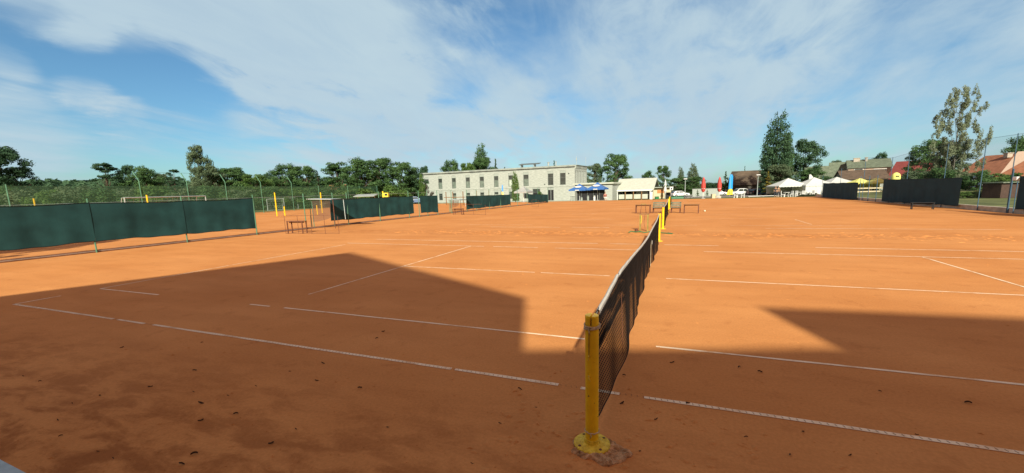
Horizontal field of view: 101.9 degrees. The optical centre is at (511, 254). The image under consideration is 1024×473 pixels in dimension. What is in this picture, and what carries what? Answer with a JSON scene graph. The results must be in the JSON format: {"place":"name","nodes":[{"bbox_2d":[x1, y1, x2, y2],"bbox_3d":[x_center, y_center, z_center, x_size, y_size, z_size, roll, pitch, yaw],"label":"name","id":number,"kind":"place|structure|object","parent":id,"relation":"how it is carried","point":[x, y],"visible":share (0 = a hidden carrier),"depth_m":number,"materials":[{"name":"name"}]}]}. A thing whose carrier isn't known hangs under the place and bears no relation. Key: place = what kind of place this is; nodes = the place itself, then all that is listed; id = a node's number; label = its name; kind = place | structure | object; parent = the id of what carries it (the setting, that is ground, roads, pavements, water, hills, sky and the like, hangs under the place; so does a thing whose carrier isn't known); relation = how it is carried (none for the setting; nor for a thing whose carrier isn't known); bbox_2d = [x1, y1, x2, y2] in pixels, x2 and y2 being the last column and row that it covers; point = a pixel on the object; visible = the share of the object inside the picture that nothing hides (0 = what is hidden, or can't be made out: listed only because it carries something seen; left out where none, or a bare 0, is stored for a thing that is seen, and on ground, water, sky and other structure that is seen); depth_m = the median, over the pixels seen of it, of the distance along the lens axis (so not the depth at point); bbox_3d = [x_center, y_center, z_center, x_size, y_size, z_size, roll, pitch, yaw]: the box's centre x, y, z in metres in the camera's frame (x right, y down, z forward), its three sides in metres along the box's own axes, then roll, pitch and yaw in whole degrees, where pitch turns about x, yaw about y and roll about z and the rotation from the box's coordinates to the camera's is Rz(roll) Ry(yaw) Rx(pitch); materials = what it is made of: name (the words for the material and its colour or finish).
{"place":"outdoors","nodes":[
{"label":"outdoors","id":0,"kind":"place"},
{"bbox_2d":[0,0,1023,185],"label":"sky","id":1,"kind":"structure","parent":0,"point":[259,85],"materials":[{"name":"blue"}]},
{"bbox_2d":[255,185,1016,211],"bbox_3d":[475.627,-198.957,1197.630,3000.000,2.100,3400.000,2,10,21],"label":"ground","id":2,"kind":"structure","parent":0,"point":[1000,202],"depth_m":42.18,"materials":[{"name":"green plant"}]},
{"bbox_2d":[0,185,24,204],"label":"bush","id":3,"kind":"object","parent":2,"relation":"on","point":[2,191],"visible":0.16,"depth_m":46.01,"materials":[{"name":"green plant"}]},
{"bbox_2d":[0,146,46,194],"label":"broadleaf tree","id":4,"kind":"object","parent":2,"relation":"on","point":[8,155],"visible":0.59,"depth_m":70.85,"materials":[{"name":"green plant"}]},
{"bbox_2d":[0,166,48,195],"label":"broadleaf tree","id":5,"kind":"object","parent":2,"relation":"on","point":[17,177],"visible":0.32,"depth_m":71.87,"materials":[{"name":"green plant"}]},
{"bbox_2d":[0,188,53,205],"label":"bush","id":6,"kind":"object","parent":2,"relation":"on","point":[14,197],"visible":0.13,"depth_m":45.39,"materials":[{"name":"green plant"}]},
{"bbox_2d":[19,188,64,205],"bbox_3d":[-50.669,-5.473,46.038,5.352,3.662,4.810,-8,11,-36],"label":"bush","id":7,"kind":"object","parent":2,"relation":"on","point":[46,199],"visible":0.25,"depth_m":44.73,"materials":[{"name":"green plant"}]},
{"bbox_2d":[49,185,94,203],"bbox_3d":[-48.131,-5.708,46.245,5.021,3.988,4.845,2,9,20],"label":"bush","id":8,"kind":"object","parent":2,"relation":"on","point":[68,195],"visible":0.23,"depth_m":45.14,"materials":[{"name":"green plant"}]},
{"bbox_2d":[79,188,130,202],"bbox_3d":[-44.916,-5.543,45.842,5.352,3.627,4.810,3,10,28],"label":"bush","id":9,"kind":"object","parent":2,"relation":"on","point":[104,195],"visible":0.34,"depth_m":45.04,"materials":[{"name":"green plant"}]},
{"bbox_2d":[88,162,121,191],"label":"pine tree","id":10,"kind":"object","parent":2,"relation":"on","point":[105,168],"visible":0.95,"depth_m":84.12,"materials":[{"name":"green plant"}]},
{"bbox_2d":[114,164,140,190],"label":"broadleaf tree","id":11,"kind":"object","parent":2,"relation":"on","point":[126,170],"visible":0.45,"depth_m":87.03,"materials":[{"name":"green plant"}]},
{"bbox_2d":[113,188,151,200],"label":"bush","id":12,"kind":"object","parent":2,"relation":"on","point":[123,192],"visible":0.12,"depth_m":61.15,"materials":[{"name":"green plant"}]},
{"bbox_2d":[117,165,168,194],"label":"broadleaf tree","id":13,"kind":"object","parent":2,"relation":"on","point":[142,176],"visible":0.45,"depth_m":86.68,"materials":[{"name":"green plant"}]},
{"bbox_2d":[128,184,178,201],"bbox_3d":[-52.653,-8.235,61.709,6.843,4.289,7.615,-9,11,-37],"label":"bush","id":14,"kind":"object","parent":2,"relation":"on","point":[154,191],"visible":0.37,"depth_m":60.40,"materials":[{"name":"green plant"}]},
{"bbox_2d":[165,169,185,192],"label":"pine tree","id":15,"kind":"object","parent":2,"relation":"on","point":[174,186],"visible":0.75,"depth_m":85.56,"materials":[{"name":"green plant"}]},
{"bbox_2d":[15,176,352,198],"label":"woodland","id":16,"kind":"object","parent":2,"relation":"on","point":[52,184],"visible":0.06,"depth_m":254.22,"materials":[{"name":"plant"}]},
{"bbox_2d":[165,188,204,201],"bbox_3d":[-48.400,-8.111,61.972,5.842,3.775,6.055,-6,10,-24],"label":"bush","id":17,"kind":"object","parent":2,"relation":"on","point":[192,192],"visible":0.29,"depth_m":60.73,"materials":[{"name":"green plant"}]},
{"bbox_2d":[185,144,218,190],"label":"broadleaf tree","id":18,"kind":"object","parent":2,"relation":"on","point":[195,155],"visible":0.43,"depth_m":79.09,"materials":[{"name":"green plant"}]},
{"bbox_2d":[188,165,227,192],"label":"broadleaf tree","id":19,"kind":"object","parent":2,"relation":"on","point":[211,172],"visible":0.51,"depth_m":78.32,"materials":[{"name":"green plant"}]},
{"bbox_2d":[187,185,242,199],"bbox_3d":[-45.634,-8.542,63.189,6.592,4.146,7.336,6,12,41],"label":"bush","id":20,"kind":"object","parent":2,"relation":"on","point":[207,192],"visible":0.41,"depth_m":62.31,"materials":[{"name":"green plant"}]},
{"bbox_2d":[208,167,255,194],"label":"broadleaf tree","id":21,"kind":"object","parent":2,"relation":"on","point":[233,172],"visible":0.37,"depth_m":82.36,"materials":[{"name":"green plant"}]},
{"bbox_2d":[222,189,260,208],"bbox_3d":[-42.476,-8.550,64.985,6.348,3.433,6.125,1,9,19],"label":"bush","id":22,"kind":"object","parent":2,"relation":"on","point":[241,194],"visible":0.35,"depth_m":64.24,"materials":[{"name":"green plant"}]},
{"bbox_2d":[230,174,273,206],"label":"broadleaf tree","id":23,"kind":"object","parent":2,"relation":"on","point":[248,178],"visible":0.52,"depth_m":80.67,"materials":[{"name":"green plant"}]},
{"bbox_2d":[244,186,283,208],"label":"bush","id":24,"kind":"object","parent":2,"relation":"on","point":[269,191],"visible":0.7,"depth_m":65.61,"materials":[{"name":"green plant"}]},
{"bbox_2d":[258,163,308,202],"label":"broadleaf tree","id":25,"kind":"object","parent":2,"relation":"on","point":[287,173],"visible":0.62,"depth_m":88.69,"materials":[{"name":"green plant"}]},
{"bbox_2d":[272,188,310,208],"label":"bush","id":26,"kind":"object","parent":2,"relation":"on","point":[288,199],"visible":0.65,"depth_m":68.01,"materials":[{"name":"green plant"}]},
{"bbox_2d":[283,166,321,199],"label":"broadleaf tree","id":27,"kind":"object","parent":2,"relation":"on","point":[309,172],"visible":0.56,"depth_m":88.57,"materials":[{"name":"green plant"}]},
{"bbox_2d":[296,186,334,207],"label":"bush","id":28,"kind":"object","parent":2,"relation":"on","point":[313,192],"visible":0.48,"depth_m":69.95,"materials":[{"name":"green plant"}]},
{"bbox_2d":[314,161,354,194],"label":"broadleaf tree","id":29,"kind":"object","parent":2,"relation":"on","point":[332,169],"visible":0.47,"depth_m":90.39,"materials":[{"name":"green plant"}]},
{"bbox_2d":[326,189,358,204],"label":"bush","id":30,"kind":"object","parent":2,"relation":"on","point":[343,193],"visible":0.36,"depth_m":71.71,"materials":[{"name":"green plant"}]},
{"bbox_2d":[333,156,383,190],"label":"broadleaf tree","id":31,"kind":"object","parent":2,"relation":"on","point":[358,177],"visible":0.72,"depth_m":86.10,"materials":[{"name":"green plant"}]},
{"bbox_2d":[349,188,380,197],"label":"bush","id":32,"kind":"object","parent":2,"relation":"on","point":[364,191],"visible":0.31,"depth_m":73.01,"materials":[{"name":"green plant"}]},
{"bbox_2d":[363,157,398,197],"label":"broadleaf tree","id":33,"kind":"object","parent":2,"relation":"on","point":[382,163],"visible":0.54,"depth_m":88.58,"materials":[{"name":"green plant"}]},
{"bbox_2d":[379,185,411,197],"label":"bush","id":34,"kind":"object","parent":2,"relation":"on","point":[390,189],"visible":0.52,"depth_m":73.55,"materials":[{"name":"green plant"}]},
{"bbox_2d":[379,161,424,195],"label":"broadleaf tree","id":35,"kind":"object","parent":2,"relation":"on","point":[398,171],"visible":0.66,"depth_m":88.19,"materials":[{"name":"green plant"}]},
{"bbox_2d":[405,166,429,203],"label":"broadleaf tree","id":36,"kind":"object","parent":2,"relation":"on","point":[415,173],"visible":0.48,"depth_m":91.87,"materials":[{"name":"green plant"}]},
{"bbox_2d":[440,159,461,171],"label":"broadleaf tree","id":37,"kind":"object","parent":2,"relation":"on","point":[446,167],"visible":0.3,"depth_m":118.59,"materials":[{"name":"green plant"}]},
{"bbox_2d":[474,143,488,169],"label":"poplar tree","id":38,"kind":"object","parent":2,"relation":"on","point":[482,153],"visible":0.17,"depth_m":123.69,"materials":[{"name":"green plant"}]},
{"bbox_2d":[472,157,494,170],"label":"broadleaf tree","id":39,"kind":"object","parent":2,"relation":"on","point":[481,163],"visible":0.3,"depth_m":121.56,"materials":[{"name":"green plant"}]},
{"bbox_2d":[416,156,586,202],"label":"white building","id":40,"kind":"structure","parent":2,"relation":"on","point":[555,182],"depth_m":89.54,"materials":[{"name":"paint"}]},
{"bbox_2d":[0,197,1023,472],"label":"clay court surface","id":41,"kind":"object","parent":2,"relation":"on","point":[924,323],"visible":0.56,"depth_m":5.46,"materials":[{"name":"soil"}]},
{"bbox_2d":[0,460,24,472],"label":"court line","id":42,"kind":"object","parent":41,"relation":"on","point":[5,467],"visible":1,"depth_m":2.46,"materials":[{"name":"paint"}]},
{"bbox_2d":[121,196,205,201],"bbox_3d":[-32.874,-4.298,39.249,1.585,2.350,7.356,1,9,14],"label":"goal","id":43,"kind":"object","parent":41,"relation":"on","point":[163,197],"visible":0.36,"depth_m":38.45,"materials":[{"name":"metal"}]},
{"bbox_2d":[5,171,377,211],"bbox_3d":[-32.190,-7.693,53.039,0.921,4.772,54.474,0,9,13],"label":"tall fence","id":44,"kind":"object","parent":41,"relation":"on","point":[187,187],"visible":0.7,"depth_m":47.68,"materials":[{"name":"green metal"}]},
{"bbox_2d":[0,189,547,262],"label":"fence","id":45,"kind":"object","parent":41,"relation":"on","point":[94,251],"visible":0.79,"depth_m":20.85,"materials":[{"name":"green metal"}]},
{"bbox_2d":[0,203,95,250],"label":"windscreen","id":46,"kind":"object","parent":45,"relation":"attached to","point":[27,227],"visible":1,"depth_m":15.35,"materials":[{"name":"fabric"}]},
{"bbox_2d":[89,201,186,241],"bbox_3d":[-15.970,-1.492,17.926,0.102,1.591,3.223,3,10,26],"label":"windscreen","id":47,"kind":"object","parent":45,"relation":"attached to","point":[118,220],"visible":1,"depth_m":17.78,"materials":[{"name":"fabric"}]},
{"bbox_2d":[182,198,255,233],"bbox_3d":[-14.521,-1.965,20.797,0.122,1.640,3.284,3,10,26],"label":"windscreen","id":48,"kind":"object","parent":45,"relation":"attached to","point":[203,216],"visible":1,"depth_m":20.63,"materials":[{"name":"fabric"}]},
{"bbox_2d":[329,196,413,220],"bbox_3d":[-9.833,-3.425,30.171,0.122,1.437,8.180,3,10,26],"label":"windscreen","id":49,"kind":"object","parent":45,"relation":"attached to","point":[359,208],"visible":0.98,"depth_m":29.59,"materials":[{"name":"fabric"}]},
{"bbox_2d":[420,195,437,212],"bbox_3d":[-7.091,-4.314,35.622,0.094,1.527,2.426,2,10,25],"label":"windscreen","id":50,"kind":"object","parent":45,"relation":"attached to","point":[428,204],"visible":1,"depth_m":35.59,"materials":[{"name":"fabric"}]},
{"bbox_2d":[466,194,510,209],"bbox_3d":[-2.346,-5.800,45.054,0.130,1.327,9.648,3,10,26],"label":"windscreen","id":51,"kind":"object","parent":45,"relation":"attached to","point":[482,201],"visible":0.99,"depth_m":44.34,"materials":[{"name":"fabric"}]},
{"bbox_2d":[528,194,547,202],"bbox_3d":[3.620,-7.733,56.924,0.130,1.296,7.034,3,10,26],"label":"windscreen","id":52,"kind":"object","parent":45,"relation":"attached to","point":[533,198],"visible":1,"depth_m":56.64,"materials":[{"name":"fabric"}]},
{"bbox_2d":[286,221,307,233],"bbox_3d":[-11.688,-1.489,22.576,1.092,0.675,0.345,1,9,16],"label":"bench","id":53,"kind":"object","parent":41,"relation":"on","point":[301,222],"visible":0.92,"depth_m":22.53,"materials":[{"name":"wood"}]},
{"bbox_2d":[306,198,354,227],"bbox_3d":[-11.047,-2.545,25.470,2.789,1.832,0.950,1,9,18],"label":"shelter","id":54,"kind":"object","parent":41,"relation":"on","point":[315,202],"visible":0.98,"depth_m":25.24,"materials":[{"name":"metal"}]},
{"bbox_2d":[1,229,1023,472],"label":"clay clods","id":55,"kind":"object","parent":41,"relation":"on","point":[625,445],"visible":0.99,"depth_m":3.73,"materials":[{"name":"soil"}]},
{"bbox_2d":[12,239,1023,454],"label":"court lines","id":56,"kind":"object","parent":41,"relation":"on","point":[815,422],"visible":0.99,"depth_m":4.86,"materials":[{"name":"paint"}]},
{"bbox_2d":[14,304,1017,452],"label":"line nails","id":57,"kind":"object","parent":56,"relation":"on","point":[516,378],"visible":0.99,"depth_m":4.55,"materials":[{"name":"brown metal"}]},
{"bbox_2d":[571,438,632,466],"bbox_3d":[0.653,1.492,3.177,0.350,0.056,0.434,-9,11,-38],"label":"concrete footing","id":58,"kind":"object","parent":41,"relation":"on","point":[615,453],"visible":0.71,"depth_m":3.09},
{"bbox_2d":[574,313,609,453],"bbox_3d":[0.608,0.965,3.157,0.280,1.050,0.280,2,10,21],"label":"net post","id":59,"kind":"object","parent":58,"relation":"on","point":[591,439],"visible":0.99,"depth_m":3.13,"materials":[{"name":"metal"}]},
{"bbox_2d":[591,215,659,415],"bbox_3d":[2.966,-0.036,9.021,0.113,1.093,12.838,2,10,21],"label":"tennis net","id":60,"kind":"object","parent":59,"relation":"attached to","point":[631,270],"visible":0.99,"depth_m":4.61,"materials":[{"name":"fabric"}]},
{"bbox_2d":[821,133,1023,212],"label":"tall fence","id":61,"kind":"object","parent":41,"relation":"on","point":[1010,190],"visible":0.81,"depth_m":23.93,"materials":[{"name":"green metal"}]},
{"bbox_2d":[822,182,858,199],"bbox_3d":[35.271,-6.814,44.898,0.070,1.892,10.479,2,10,21],"label":"windscreen","id":62,"kind":"object","parent":61,"relation":"attached to","point":[848,191],"visible":0.86,"depth_m":44.03,"materials":[{"name":"fabric"}]},
{"bbox_2d":[881,177,962,205],"bbox_3d":[29.494,-4.613,30.359,0.070,1.856,10.532,2,10,21],"label":"windscreen","id":63,"kind":"object","parent":61,"relation":"attached to","point":[944,191],"visible":0.93,"depth_m":29.29,"materials":[{"name":"fabric"}]},
{"bbox_2d":[1015,176,1023,209],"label":"windscreen","id":64,"kind":"object","parent":61,"relation":"attached to","point":[1020,200],"visible":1,"depth_m":21.04,"materials":[{"name":"fabric"}]},
{"bbox_2d":[511,171,519,201],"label":"poplar tree","id":65,"kind":"object","parent":2,"relation":"on","point":[514,185],"visible":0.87,"depth_m":69.94,"materials":[{"name":"green plant"}]},
{"bbox_2d":[569,184,588,200],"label":"parasol","id":66,"kind":"object","parent":2,"relation":"on","point":[579,187],"visible":0.95,"depth_m":70.94,"materials":[{"name":"blue fabric"}]},
{"bbox_2d":[587,163,604,182],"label":"broadleaf tree","id":67,"kind":"object","parent":2,"relation":"on","point":[593,168],"visible":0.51,"depth_m":116.86,"materials":[{"name":"green plant"}]},
{"bbox_2d":[586,182,608,200],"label":"parasol","id":68,"kind":"object","parent":2,"relation":"on","point":[597,186],"visible":1,"depth_m":68.91,"materials":[{"name":"blue fabric"}]},
{"bbox_2d":[573,182,622,200],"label":"annex","id":69,"kind":"object","parent":2,"relation":"on","point":[611,192],"visible":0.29,"depth_m":82.31,"materials":[{"name":"stone"}]},
{"bbox_2d":[596,153,633,182],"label":"broadleaf tree","id":70,"kind":"object","parent":2,"relation":"on","point":[618,174],"visible":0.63,"depth_m":113.45,"materials":[{"name":"green plant"}]},
{"bbox_2d":[617,178,658,199],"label":"pavilion","id":71,"kind":"structure","parent":2,"relation":"on","point":[638,188],"depth_m":83.00,"materials":[{"name":"white paint"}]},
{"bbox_2d":[651,187,670,198],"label":"kiosk","id":72,"kind":"object","parent":2,"relation":"on","point":[658,191],"visible":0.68,"depth_m":81.94,"materials":[{"name":"beige wood"}]},
{"bbox_2d":[655,165,671,187],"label":"broadleaf tree","id":73,"kind":"object","parent":2,"relation":"on","point":[662,175],"visible":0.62,"depth_m":115.21,"materials":[{"name":"green plant"}]},
{"bbox_2d":[666,177,691,192],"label":"broadleaf tree","id":74,"kind":"object","parent":2,"relation":"on","point":[677,182],"visible":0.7,"depth_m":111.14,"materials":[{"name":"green plant"}]},
{"bbox_2d":[686,162,699,186],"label":"poplar tree","id":75,"kind":"object","parent":2,"relation":"on","point":[693,173],"visible":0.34,"depth_m":119.51,"materials":[{"name":"green plant"}]},
{"bbox_2d":[682,176,706,193],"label":"broadleaf tree","id":76,"kind":"object","parent":2,"relation":"on","point":[696,179],"visible":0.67,"depth_m":109.19,"materials":[{"name":"green plant"}]},
{"bbox_2d":[692,188,719,196],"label":"wall","id":77,"kind":"structure","parent":2,"relation":"on","point":[710,191],"depth_m":98.88,"materials":[{"name":"paint"}]},
{"bbox_2d":[726,170,783,194],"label":"house","id":78,"kind":"structure","parent":2,"relation":"on","point":[746,179],"depth_m":111.41,"materials":[{"name":"tile"}]},
{"bbox_2d":[757,109,794,194],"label":"poplar tree","id":79,"kind":"object","parent":2,"relation":"on","point":[775,151],"visible":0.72,"depth_m":91.26,"materials":[{"name":"green plant"}]},
{"bbox_2d":[757,164,798,194],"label":"broadleaf tree","id":80,"kind":"object","parent":2,"relation":"on","point":[783,169],"visible":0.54,"depth_m":89.19,"materials":[{"name":"green plant"}]},
{"bbox_2d":[766,178,808,193],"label":"party tent","id":81,"kind":"object","parent":2,"relation":"on","point":[787,185],"visible":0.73,"depth_m":75.78,"materials":[{"name":"white fabric"}]},
{"bbox_2d":[791,138,829,181],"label":"broadleaf tree","id":82,"kind":"object","parent":2,"relation":"on","point":[808,147],"visible":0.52,"depth_m":94.49,"materials":[{"name":"green plant"}]},
{"bbox_2d":[792,177,829,194],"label":"party tent","id":83,"kind":"object","parent":2,"relation":"on","point":[810,185],"visible":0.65,"depth_m":72.31,"materials":[{"name":"white fabric"}]},
{"bbox_2d":[793,168,831,193],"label":"broadleaf tree","id":84,"kind":"object","parent":2,"relation":"on","point":[807,172],"visible":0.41,"depth_m":87.34,"materials":[{"name":"green plant"}]},
{"bbox_2d":[801,166,832,193],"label":"house","id":85,"kind":"structure","parent":2,"relation":"on","point":[826,169],"depth_m":92.40,"materials":[{"name":"stone"}]},
{"bbox_2d":[829,162,846,176],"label":"house","id":86,"kind":"structure","parent":2,"relation":"on","point":[838,166],"depth_m":97.19,"materials":[{"name":"stone"}]},
{"bbox_2d":[833,169,889,192],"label":"house","id":87,"kind":"structure","parent":2,"relation":"on","point":[852,175],"depth_m":81.66,"materials":[{"name":"brown tile"}]},
{"bbox_2d":[845,157,892,173],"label":"house","id":88,"kind":"structure","parent":2,"relation":"on","point":[886,164],"depth_m":91.19,"materials":[{"name":"stone"}]},
{"bbox_2d":[860,178,883,190],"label":"party tent","id":89,"kind":"object","parent":2,"relation":"on","point":[873,182],"visible":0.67,"depth_m":70.18,"materials":[{"name":"yellow fabric"}]},
{"bbox_2d":[888,161,930,178],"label":"house","id":90,"kind":"structure","parent":2,"relation":"on","point":[898,166],"depth_m":84.53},
{"bbox_2d":[901,170,929,178],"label":"bush","id":91,"kind":"object","parent":2,"relation":"on","point":[911,173],"visible":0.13,"depth_m":44.09,"materials":[{"name":"green plant"}]},
{"bbox_2d":[815,194,1023,213],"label":"kerb","id":92,"kind":"structure","parent":2,"relation":"on","point":[988,208],"depth_m":25.01,"materials":[{"name":"concrete"}]},
{"bbox_2d":[901,139,958,178],"bbox_3d":[60.425,-12.672,60.262,5.878,8.123,6.055,0,9,12],"label":"broadleaf tree","id":93,"kind":"object","parent":2,"relation":"on","point":[914,160],"visible":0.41,"depth_m":59.67,"materials":[{"name":"green plant"}]},
{"bbox_2d":[917,167,958,178],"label":"bush","id":94,"kind":"object","parent":2,"relation":"on","point":[938,172],"visible":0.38,"depth_m":41.65,"materials":[{"name":"green plant"}]},
{"bbox_2d":[918,142,982,176],"bbox_3d":[55.025,-10.954,51.855,5.623,6.140,5.300,4,10,30],"label":"broadleaf tree","id":95,"kind":"object","parent":2,"relation":"on","point":[969,155],"visible":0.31,"depth_m":51.31,"materials":[{"name":"green plant"}]},
{"bbox_2d":[927,83,992,177],"bbox_3d":[53.889,-13.855,49.988,5.816,12.561,5.308,-9,11,-39],"label":"birch tree","id":96,"kind":"object","parent":2,"relation":"on","point":[961,127],"visible":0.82,"depth_m":49.48,"materials":[{"name":"green plant"}]},
{"bbox_2d":[959,191,977,197],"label":"bush","id":97,"kind":"object","parent":2,"relation":"on","point":[966,194],"visible":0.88,"depth_m":31.38,"materials":[{"name":"green plant"}]},
{"bbox_2d":[959,169,997,190],"bbox_3d":[47.189,-7.489,41.925,3.041,2.132,2.732,3,10,28],"label":"bush","id":98,"kind":"object","parent":2,"relation":"on","point":[968,182],"visible":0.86,"depth_m":41.69,"materials":[{"name":"green plant"}]},
{"bbox_2d":[963,152,1014,176],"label":"house","id":99,"kind":"structure","parent":2,"relation":"on","point":[995,164],"depth_m":62.07,"materials":[{"name":"orange tile"}]},
{"bbox_2d":[981,182,1018,197],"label":"shed","id":100,"kind":"structure","parent":2,"relation":"on","point":[995,189],"depth_m":29.55,"materials":[{"name":"brown"}]},
{"bbox_2d":[981,172,1022,185],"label":"bush","id":101,"kind":"object","parent":2,"relation":"on","point":[1003,178],"visible":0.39,"depth_m":41.32,"materials":[{"name":"green plant"}]},
{"bbox_2d":[996,151,1023,181],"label":"house","id":102,"kind":"structure","parent":2,"relation":"on","point":[1018,163],"depth_m":52.20,"materials":[{"name":"orange tile"}]},
{"bbox_2d":[1000,135,1023,153],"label":"broadleaf tree","id":103,"kind":"object","parent":2,"relation":"on","point":[1020,146],"visible":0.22,"depth_m":74.28,"materials":[{"name":"green plant"}]},
{"bbox_2d":[671,194,808,197],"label":"parking ground","id":104,"kind":"structure","parent":0,"point":[740,196],"depth_m":89.98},
{"bbox_2d":[826,177,849,182],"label":"party tent","id":105,"kind":"object","parent":104,"relation":"on","point":[836,180],"visible":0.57,"depth_m":74.70,"materials":[{"name":"white fabric"}]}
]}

